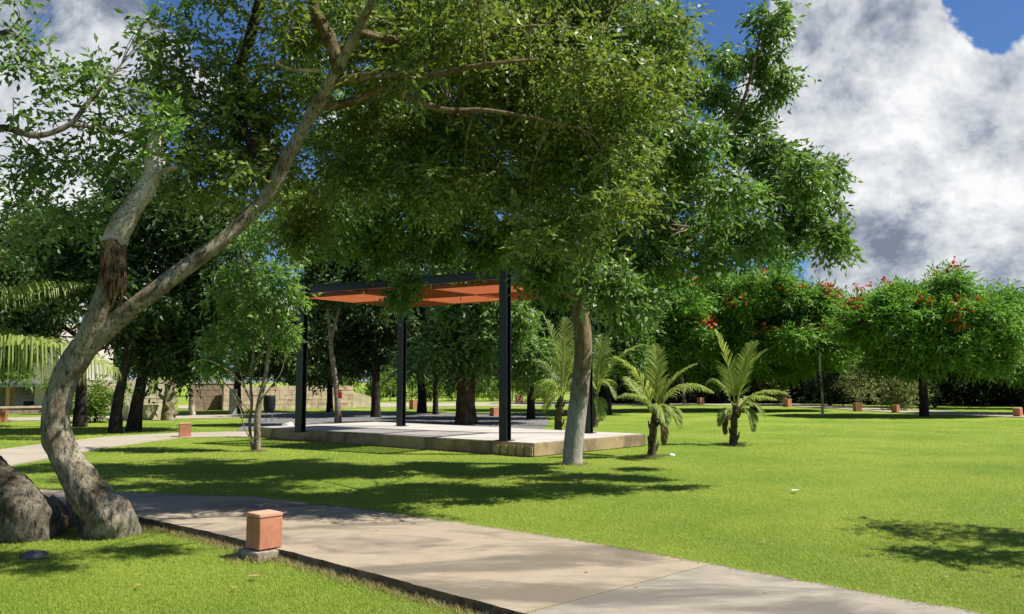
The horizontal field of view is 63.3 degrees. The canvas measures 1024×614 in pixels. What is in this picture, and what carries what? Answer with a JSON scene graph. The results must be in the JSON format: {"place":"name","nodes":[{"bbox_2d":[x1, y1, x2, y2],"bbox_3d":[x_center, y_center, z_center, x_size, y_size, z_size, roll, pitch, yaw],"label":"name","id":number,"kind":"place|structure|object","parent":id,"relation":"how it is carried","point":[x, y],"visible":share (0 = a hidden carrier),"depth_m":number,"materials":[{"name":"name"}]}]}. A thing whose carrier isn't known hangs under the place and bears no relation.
{"place":"outdoors","nodes":[
{"label":"outdoors","id":0,"kind":"place"},
{"bbox_2d":[0,406,41,413],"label":"wall","id":1,"kind":"structure","parent":0,"point":[24,409],"depth_m":41.03,"materials":[{"name":"beige concrete"}]},
{"bbox_2d":[8,414,252,420],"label":"back path","id":2,"kind":"structure","parent":0,"point":[177,417],"depth_m":36.22,"materials":[{"name":"concrete"}]},
{"bbox_2d":[87,380,174,411],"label":"garden wall","id":3,"kind":"structure","parent":0,"point":[155,397],"depth_m":44.48,"materials":[{"name":"beige stone"}]},
{"bbox_2d":[0,431,264,465],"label":"side path","id":4,"kind":"structure","parent":0,"point":[21,455],"depth_m":21.40,"materials":[{"name":"concrete"}]},
{"bbox_2d":[179,423,191,436],"bbox_3d":[-9.376,3.532,23.806,0.314,0.413,0.314,2,-6,-25],"label":"bollard","id":5,"kind":"object","parent":4,"relation":"on","point":[184,429],"visible":0.87,"depth_m":23.67,"materials":[{"name":"stone"}]},
{"bbox_2d":[188,382,233,409],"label":"garden wall","id":6,"kind":"structure","parent":0,"point":[211,397],"depth_m":46.39,"materials":[{"name":"beige stone"}]},
{"bbox_2d":[4,442,748,613],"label":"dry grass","id":7,"kind":"structure","parent":0,"point":[211,542],"depth_m":7.30,"materials":[{"name":"plant"}]},
{"bbox_2d":[237,412,549,430],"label":"plaza","id":8,"kind":"structure","parent":0,"point":[541,421],"depth_m":34.53,"materials":[{"name":"grey concrete"}]},
{"bbox_2d":[263,395,275,414],"bbox_3d":[-9.660,4.039,33.032,0.468,1.050,0.480,0,-5,0],"label":"litter bin","id":9,"kind":"object","parent":8,"relation":"on","point":[269,402],"visible":0.98,"depth_m":32.87,"materials":[{"name":"black plastic"}]},
{"bbox_2d":[287,239,410,423],"bbox_3d":[-5.929,0.606,30.534,5.162,7.650,3.434,0,-5,0],"label":"shade tree","id":10,"kind":"object","parent":8,"relation":"on","point":[353,272],"visible":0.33,"depth_m":30.30,"materials":[{"name":"green plant"}]},
{"bbox_2d":[337,389,342,397],"bbox_3d":[-6.097,3.082,29.442,0.170,0.320,0.160,0,-5,0],"label":"red box","id":11,"kind":"object","parent":10,"relation":"attached to","point":[339,394],"visible":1,"depth_m":29.38,"materials":[{"name":"paint"}]},
{"bbox_2d":[288,262,423,416],"bbox_3d":[-7.084,1.462,37.892,6.521,7.260,5.856,0,-5,0],"label":"shade tree","id":12,"kind":"object","parent":8,"relation":"on","point":[368,347],"visible":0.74,"depth_m":37.11,"materials":[{"name":"green plant"}]},
{"bbox_2d":[384,230,464,413],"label":"shade tree","id":13,"kind":"object","parent":8,"relation":"on","point":[421,312],"visible":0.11,"depth_m":39.88,"materials":[{"name":"green plant"}]},
{"bbox_2d":[381,215,571,424],"bbox_3d":[-1.323,0.391,31.370,7.493,8.228,5.707,0,-5,0],"label":"shade tree","id":14,"kind":"object","parent":8,"relation":"on","point":[465,340],"visible":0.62,"depth_m":30.28,"materials":[{"name":"green plant"}]},
{"bbox_2d":[490,407,498,415],"bbox_3d":[-0.816,4.818,38.077,0.304,0.400,0.304,4,-7,-40],"label":"bollard","id":15,"kind":"object","parent":8,"relation":"on","point":[494,411],"visible":0.83,"depth_m":37.97,"materials":[{"name":"stone"}]},
{"bbox_2d":[490,256,615,418],"bbox_3d":[1.200,0.604,35.976,6.793,8.622,5.650,0,-5,0],"label":"shade tree","id":16,"kind":"object","parent":8,"relation":"on","point":[552,317],"visible":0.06,"depth_m":35.04,"materials":[{"name":"green plant"}]},
{"bbox_2d":[0,382,1023,613],"bbox_3d":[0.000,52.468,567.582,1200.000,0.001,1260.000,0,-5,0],"label":"ground","id":17,"kind":"structure","parent":0,"point":[624,414],"depth_m":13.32,"materials":[{"name":"green plant"}]},
{"bbox_2d":[0,409,7,421],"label":"bollard","id":18,"kind":"object","parent":17,"relation":"on","point":[4,415],"visible":1,"depth_m":32.90,"materials":[{"name":"stone"}]},
{"bbox_2d":[19,550,48,560],"bbox_3d":[-4.346,2.250,7.544,0.253,0.079,0.215,2,-6,-26],"label":"rock","id":19,"kind":"object","parent":17,"relation":"on","point":[29,555],"visible":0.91,"depth_m":7.49,"materials":[{"name":"grey stone"}]},
{"bbox_2d":[0,210,85,393],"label":"shade tree","id":20,"kind":"object","parent":17,"relation":"on","point":[20,378],"visible":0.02,"depth_m":32.62,"materials":[{"name":"green plant"}]},
{"bbox_2d":[0,184,87,426],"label":"shade tree","id":21,"kind":"object","parent":17,"relation":"on","point":[39,320],"visible":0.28,"depth_m":29.17,"materials":[{"name":"green plant"}]},
{"bbox_2d":[0,324,112,406],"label":"building","id":22,"kind":"structure","parent":17,"relation":"on","point":[17,396],"depth_m":44.36,"materials":[{"name":"beige concrete"}]},
{"bbox_2d":[0,249,121,389],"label":"palm","id":23,"kind":"object","parent":17,"relation":"on","point":[15,339],"visible":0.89,"depth_m":24.16,"materials":[{"name":"green plant"}]},
{"bbox_2d":[36,372,94,404],"bbox_3d":[-21.935,4.266,41.036,2.824,2.436,3.138,0,-5,0],"label":"shrub","id":24,"kind":"object","parent":17,"relation":"on","point":[45,383],"visible":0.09,"depth_m":40.39,"materials":[{"name":"green plant"}]},
{"bbox_2d":[49,495,84,527],"bbox_3d":[-4.817,2.245,9.180,0.777,0.541,0.211,0,-5,0],"label":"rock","id":25,"kind":"object","parent":17,"relation":"on","point":[76,520],"visible":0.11,"depth_m":9.10,"materials":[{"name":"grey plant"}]},
{"bbox_2d":[70,374,134,422],"bbox_3d":[-16.338,3.633,32.667,2.814,2.119,2.407,3,-6,-34],"label":"shrub","id":26,"kind":"object","parent":17,"relation":"on","point":[94,406],"visible":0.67,"depth_m":32.39,"materials":[{"name":"green plant"}]},
{"bbox_2d":[0,0,217,543],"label":"leaning tree","id":27,"kind":"object","parent":17,"relation":"on","point":[29,512],"visible":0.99,"depth_m":8.73,"materials":[{"name":"green plant"}]},
{"bbox_2d":[0,142,219,433],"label":"shade tree","id":28,"kind":"object","parent":17,"relation":"on","point":[65,260],"visible":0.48,"depth_m":25.75,"materials":[{"name":"green plant"}]},
{"bbox_2d":[112,339,127,379],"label":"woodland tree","id":29,"kind":"object","parent":17,"relation":"on","point":[115,365],"visible":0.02,"depth_m":92.58,"materials":[{"name":"green plant"}]},
{"bbox_2d":[113,344,139,378],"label":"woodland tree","id":30,"kind":"object","parent":17,"relation":"on","point":[115,356],"visible":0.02,"depth_m":90.27,"materials":[{"name":"green plant"}]},
{"bbox_2d":[123,404,161,420],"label":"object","id":31,"kind":"object","parent":17,"relation":"on","point":[148,414],"visible":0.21,"depth_m":34.64,"materials":[{"name":"beige stone"}]},
{"bbox_2d":[147,377,178,420],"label":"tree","id":32,"kind":"object","parent":17,"relation":"on","point":[168,411],"visible":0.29,"depth_m":34.23,"materials":[{"name":"beige plant"}]},
{"bbox_2d":[74,153,278,430],"bbox_3d":[-10.869,-0.362,27.089,6.244,8.998,6.071,0,-5,0],"label":"shade tree","id":33,"kind":"object","parent":17,"relation":"on","point":[193,237],"visible":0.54,"depth_m":26.48,"materials":[{"name":"green plant"}]},
{"bbox_2d":[176,376,227,414],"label":"palm","id":34,"kind":"object","parent":17,"relation":"on","point":[192,407],"visible":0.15,"depth_m":38.65,"materials":[{"name":"beige plant"}]},
{"bbox_2d":[229,389,237,413],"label":"square pillar","id":35,"kind":"structure","parent":17,"relation":"on","point":[232,405],"depth_m":40.49,"materials":[{"name":"grey concrete"}]},
{"bbox_2d":[168,248,312,413],"bbox_3d":[-14.014,0.865,41.813,7.784,9.159,6.215,3,-6,-32],"label":"shade tree","id":36,"kind":"object","parent":17,"relation":"on","point":[245,363],"visible":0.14,"depth_m":41.09,"materials":[{"name":"green plant"}]},
{"bbox_2d":[226,354,261,384],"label":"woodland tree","id":37,"kind":"object","parent":17,"relation":"on","point":[246,376],"visible":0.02,"depth_m":92.49,"materials":[{"name":"green plant"}]},
{"bbox_2d":[188,203,321,450],"bbox_3d":[-5.883,0.353,19.330,3.258,6.055,2.121,1,-5,-12],"label":"young tree","id":38,"kind":"object","parent":17,"relation":"on","point":[212,366],"visible":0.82,"depth_m":19.25,"materials":[{"name":"green plant"}]},
{"bbox_2d":[238,509,282,560],"bbox_3d":[-2.272,2.089,7.606,0.352,0.412,0.329,-5,-7,43],"label":"bollard","id":39,"kind":"object","parent":17,"relation":"on","point":[264,532],"visible":0.94,"depth_m":7.52,"materials":[{"name":"concrete"}]},
{"bbox_2d":[221,386,353,409],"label":"garden wall","id":40,"kind":"structure","parent":17,"relation":"on","point":[285,397],"depth_m":48.30,"materials":[{"name":"beige stone"}]},
{"bbox_2d":[270,306,308,385],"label":"woodland tree","id":41,"kind":"object","parent":17,"relation":"on","point":[284,381],"visible":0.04,"depth_m":86.72,"materials":[{"name":"green plant"}]},
{"bbox_2d":[248,283,351,411],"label":"shade tree","id":42,"kind":"object","parent":17,"relation":"on","point":[312,376],"visible":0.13,"depth_m":43.03,"materials":[{"name":"green plant"}]},
{"bbox_2d":[339,375,367,394],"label":"shrub","id":43,"kind":"object","parent":17,"relation":"on","point":[355,384],"visible":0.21,"depth_m":68.22,"materials":[{"name":"green plant"}]},
{"bbox_2d":[353,392,370,407],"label":"sloping wall","id":44,"kind":"structure","parent":17,"relation":"on","point":[361,400],"depth_m":50.97,"materials":[{"name":"beige stone"}]},
{"bbox_2d":[361,373,386,396],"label":"shrub","id":45,"kind":"object","parent":17,"relation":"on","point":[369,393],"visible":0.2,"depth_m":70.42,"materials":[{"name":"green plant"}]},
{"bbox_2d":[40,0,715,539],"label":"leaning tree","id":46,"kind":"object","parent":17,"relation":"on","point":[482,54],"visible":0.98,"depth_m":9.85,"materials":[{"name":"green plant"}]},
{"bbox_2d":[362,329,411,396],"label":"woodland tree","id":47,"kind":"object","parent":17,"relation":"on","point":[393,394],"visible":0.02,"depth_m":84.06,"materials":[{"name":"green plant"}]},
{"bbox_2d":[369,367,415,400],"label":"shrub","id":48,"kind":"object","parent":17,"relation":"on","point":[390,384],"visible":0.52,"depth_m":67.30,"materials":[{"name":"green plant"}]},
{"bbox_2d":[361,312,457,412],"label":"shade tree","id":49,"kind":"object","parent":17,"relation":"on","point":[422,404],"visible":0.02,"depth_m":42.46,"materials":[{"name":"green plant"}]},
{"bbox_2d":[394,374,428,400],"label":"shrub","id":50,"kind":"object","parent":17,"relation":"on","point":[413,387],"visible":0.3,"depth_m":69.29,"materials":[{"name":"green plant"}]},
{"bbox_2d":[409,400,417,408],"bbox_3d":[-5.677,5.646,48.060,0.404,0.532,0.404,4,-7,-40],"label":"bollard","id":51,"kind":"object","parent":17,"relation":"on","point":[412,404],"visible":0.76,"depth_m":47.90,"materials":[{"name":"ceramic"}]},
{"bbox_2d":[417,374,446,400],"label":"shrub","id":52,"kind":"object","parent":17,"relation":"on","point":[429,394],"visible":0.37,"depth_m":66.50,"materials":[{"name":"green plant"}]},
{"bbox_2d":[430,377,456,400],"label":"shrub","id":53,"kind":"object","parent":17,"relation":"on","point":[451,397],"visible":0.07,"depth_m":68.07,"materials":[{"name":"green plant"}]},
{"bbox_2d":[260,422,645,456],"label":"concrete platform","id":54,"kind":"structure","parent":17,"relation":"on","point":[525,443],"depth_m":20.39,"materials":[{"name":"concrete"}]},
{"bbox_2d":[281,422,293,425],"bbox_3d":[-7.402,3.955,27.499,0.490,0.291,0.416,0,-5,0],"label":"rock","id":55,"kind":"object","parent":54,"relation":"on","point":[288,423],"visible":0.27,"depth_m":27.40,"materials":[{"name":"white stone"}]},
{"bbox_2d":[291,267,596,440],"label":"pavilion","id":56,"kind":"structure","parent":54,"relation":"on","point":[442,292],"depth_m":20.98,"materials":[{"name":"paint"}]},
{"bbox_2d":[475,379,486,399],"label":"shrub","id":57,"kind":"object","parent":17,"relation":"on","point":[478,395],"visible":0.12,"depth_m":70.37,"materials":[{"name":"green plant"}]},
{"bbox_2d":[475,370,498,400],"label":"shrub","id":58,"kind":"object","parent":17,"relation":"on","point":[493,388],"visible":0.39,"depth_m":67.29,"materials":[{"name":"green plant"}]},
{"bbox_2d":[490,378,516,400],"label":"shrub","id":59,"kind":"object","parent":17,"relation":"on","point":[513,390],"visible":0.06,"depth_m":69.56,"materials":[{"name":"green plant"}]},
{"bbox_2d":[513,377,555,401],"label":"shrub","id":60,"kind":"object","parent":17,"relation":"on","point":[544,391],"visible":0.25,"depth_m":66.30,"materials":[{"name":"green plant"}]},
{"bbox_2d":[534,377,570,400],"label":"shrub","id":61,"kind":"object","parent":17,"relation":"on","point":[559,386],"visible":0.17,"depth_m":68.21,"materials":[{"name":"green plant"}]},
{"bbox_2d":[531,313,596,429],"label":"palm","id":62,"kind":"object","parent":17,"relation":"on","point":[558,422],"visible":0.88,"depth_m":27.73,"materials":[{"name":"green plant"}]},
{"bbox_2d":[263,0,866,464],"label":"shade tree","id":63,"kind":"object","parent":17,"relation":"on","point":[801,226],"visible":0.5,"depth_m":13.02,"materials":[{"name":"green plant"}]},
{"bbox_2d":[593,335,642,426],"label":"palm","id":64,"kind":"object","parent":17,"relation":"on","point":[598,406],"visible":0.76,"depth_m":29.63,"materials":[{"name":"green plant"}]},
{"bbox_2d":[571,248,686,414],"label":"shade tree","id":65,"kind":"object","parent":17,"relation":"on","point":[636,357],"visible":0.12,"depth_m":39.56,"materials":[{"name":"green plant"}]},
{"bbox_2d":[615,378,649,401],"bbox_3d":[9.169,6.038,63.017,3.601,2.767,2.678,0,-5,0],"label":"shrub","id":66,"kind":"object","parent":17,"relation":"on","point":[631,387],"visible":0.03,"depth_m":62.46,"materials":[{"name":"green plant"}]},
{"bbox_2d":[614,343,713,456],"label":"palm","id":67,"kind":"object","parent":17,"relation":"on","point":[655,369],"visible":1,"depth_m":17.69,"materials":[{"name":"green plant"}]},
{"bbox_2d":[622,272,739,404],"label":"flame tree","id":68,"kind":"object","parent":17,"relation":"on","point":[691,316],"visible":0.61,"depth_m":43.26,"materials":[{"name":"green plant"}]},
{"bbox_2d":[680,297,693,403],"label":"woodland tree","id":69,"kind":"object","parent":17,"relation":"on","point":[683,393],"depth_m":57.43,"materials":[{"name":"brown plant"}]},
{"bbox_2d":[705,329,786,444],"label":"palm","id":70,"kind":"object","parent":17,"relation":"on","point":[723,418],"visible":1,"depth_m":21.06,"materials":[{"name":"green plant"}]},
{"bbox_2d":[678,250,864,410],"bbox_3d":[13.971,1.042,46.110,11.579,9.583,9.106,-2,-6,25],"label":"flame tree","id":71,"kind":"object","parent":17,"relation":"on","point":[780,315],"visible":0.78,"depth_m":44.03,"materials":[{"name":"green plant"}]},
{"bbox_2d":[758,375,792,402],"bbox_3d":[18.799,5.279,59.617,2.804,3.621,3.522,-4,-6,37],"label":"shrub","id":72,"kind":"object","parent":17,"relation":"on","point":[781,396],"visible":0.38,"depth_m":59.06,"materials":[{"name":"green plant"}]},
{"bbox_2d":[783,399,791,406],"bbox_3d":[17.282,6.022,52.104,0.384,0.506,0.384,4,-6,-35],"label":"bollard","id":73,"kind":"object","parent":17,"relation":"on","point":[787,402],"visible":0.96,"depth_m":51.98,"materials":[{"name":"stone"}]},
{"bbox_2d":[767,373,808,401],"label":"woodland tree","id":74,"kind":"object","parent":17,"relation":"on","point":[787,383],"visible":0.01,"depth_m":59.88,"materials":[{"name":"green plant"}]},
{"bbox_2d":[593,369,1021,405],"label":"undergrowth","id":75,"kind":"object","parent":17,"relation":"on","point":[976,395],"visible":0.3,"depth_m":59.33,"materials":[{"name":"green plant"}]},
{"bbox_2d":[778,346,870,405],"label":"woodland tree","id":76,"kind":"object","parent":17,"relation":"on","point":[828,395],"visible":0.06,"depth_m":54.64,"materials":[{"name":"green plant"}]},
{"bbox_2d":[803,354,850,414],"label":"sapling","id":77,"kind":"object","parent":17,"relation":"on","point":[830,376],"visible":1,"depth_m":39.32,"materials":[{"name":"green plant"}]},
{"bbox_2d":[853,403,861,410],"bbox_3d":[18.553,5.375,44.594,0.344,0.453,0.344,0,-5,-5],"label":"bollard","id":78,"kind":"object","parent":17,"relation":"on","point":[857,406],"visible":0.92,"depth_m":44.44,"materials":[{"name":"stone"}]},
{"bbox_2d":[830,351,892,405],"bbox_3d":[21.041,4.058,50.003,4.172,4.304,3.912,0,-5,0],"label":"shrub","id":79,"kind":"object","parent":17,"relation":"on","point":[849,384],"visible":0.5,"depth_m":49.63,"materials":[{"name":"green plant"}]},
{"bbox_2d":[855,373,933,409],"bbox_3d":[21.361,4.756,46.138,3.400,2.762,2.918,0,-5,0],"label":"shrub","id":80,"kind":"object","parent":17,"relation":"on","point":[906,391],"visible":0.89,"depth_m":45.82,"materials":[{"name":"green plant"}]},
{"bbox_2d":[894,376,942,407],"bbox_3d":[24.765,5.200,50.815,2.728,2.422,2.857,-1,-5,15],"label":"shrub","id":81,"kind":"object","parent":17,"relation":"on","point":[930,386],"visible":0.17,"depth_m":50.30,"materials":[{"name":"green plant"}]},
{"bbox_2d":[815,256,1023,416],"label":"flame tree","id":82,"kind":"object","parent":17,"relation":"on","point":[942,322],"visible":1,"depth_m":37.05,"materials":[{"name":"green plant"}]},
{"bbox_2d":[886,369,980,406],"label":"woodland tree","id":83,"kind":"object","parent":17,"relation":"on","point":[953,382],"visible":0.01,"depth_m":51.29,"materials":[{"name":"green plant"}]},
{"bbox_2d":[943,368,1000,404],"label":"woodland tree","id":84,"kind":"object","parent":17,"relation":"on","point":[958,388],"depth_m":56.81,"materials":[{"name":"green plant"}]},
{"bbox_2d":[959,371,994,404],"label":"woodland tree","id":85,"kind":"object","parent":17,"relation":"on","point":[982,387],"depth_m":55.87,"materials":[{"name":"green plant"}]},
{"bbox_2d":[970,284,1023,412],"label":"flame tree","id":86,"kind":"object","parent":17,"relation":"on","point":[1019,381],"visible":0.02,"depth_m":41.02,"materials":[{"name":"green plant"}]},
{"bbox_2d":[982,383,1020,404],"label":"woodland tree","id":87,"kind":"object","parent":17,"relation":"on","point":[1008,393],"visible":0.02,"depth_m":55.64,"materials":[{"name":"green plant"}]},
{"bbox_2d":[1001,287,1022,396],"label":"woodland tree","id":88,"kind":"object","parent":17,"relation":"on","point":[1020,388],"visible":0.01,"depth_m":49.25,"materials":[{"name":"green plant"}]},
{"bbox_2d":[39,489,984,613],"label":"path","id":89,"kind":"structure","parent":0,"point":[475,566],"depth_m":6.82,"materials":[{"name":"concrete"}]},
{"bbox_2d":[38,486,1011,613],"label":"edge grass","id":90,"kind":"structure","parent":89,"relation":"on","point":[693,558],"depth_m":7.35,"materials":[{"name":"green plant"}]},
{"bbox_2d":[0,0,1023,381],"label":"sky","id":91,"kind":"structure","parent":0,"point":[925,98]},
{"bbox_2d":[178,402,1023,417],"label":"path","id":92,"kind":"structure","parent":0,"point":[985,414],"depth_m":52.17,"materials":[{"name":"concrete"}]},
{"bbox_2d":[515,395,522,402],"bbox_3d":[0.522,6.851,61.873,0.454,0.598,0.454,2,-5,-20],"label":"bollard","id":93,"kind":"object","parent":92,"relation":"on","point":[518,399],"visible":0.89,"depth_m":61.69,"materials":[{"name":"ceramic"}]},
{"bbox_2d":[697,398,703,403],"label":"bollard","id":94,"kind":"object","parent":92,"relation":"on","point":[700,400],"visible":0.8,"depth_m":57.41,"materials":[{"name":"ceramic"}]},
{"bbox_2d":[891,405,899,412],"bbox_3d":[19.720,5.229,42.671,0.304,0.400,0.304,4,-6,-35],"label":"bollard","id":95,"kind":"object","parent":92,"relation":"on","point":[895,408],"visible":1,"depth_m":42.57,"materials":[{"name":"stone"}]},
{"bbox_2d":[1013,408,1022,415],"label":"bollard","id":96,"kind":"object","parent":92,"relation":"on","point":[1017,411],"visible":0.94,"depth_m":37.40,"materials":[{"name":"ceramic"}]}
]}

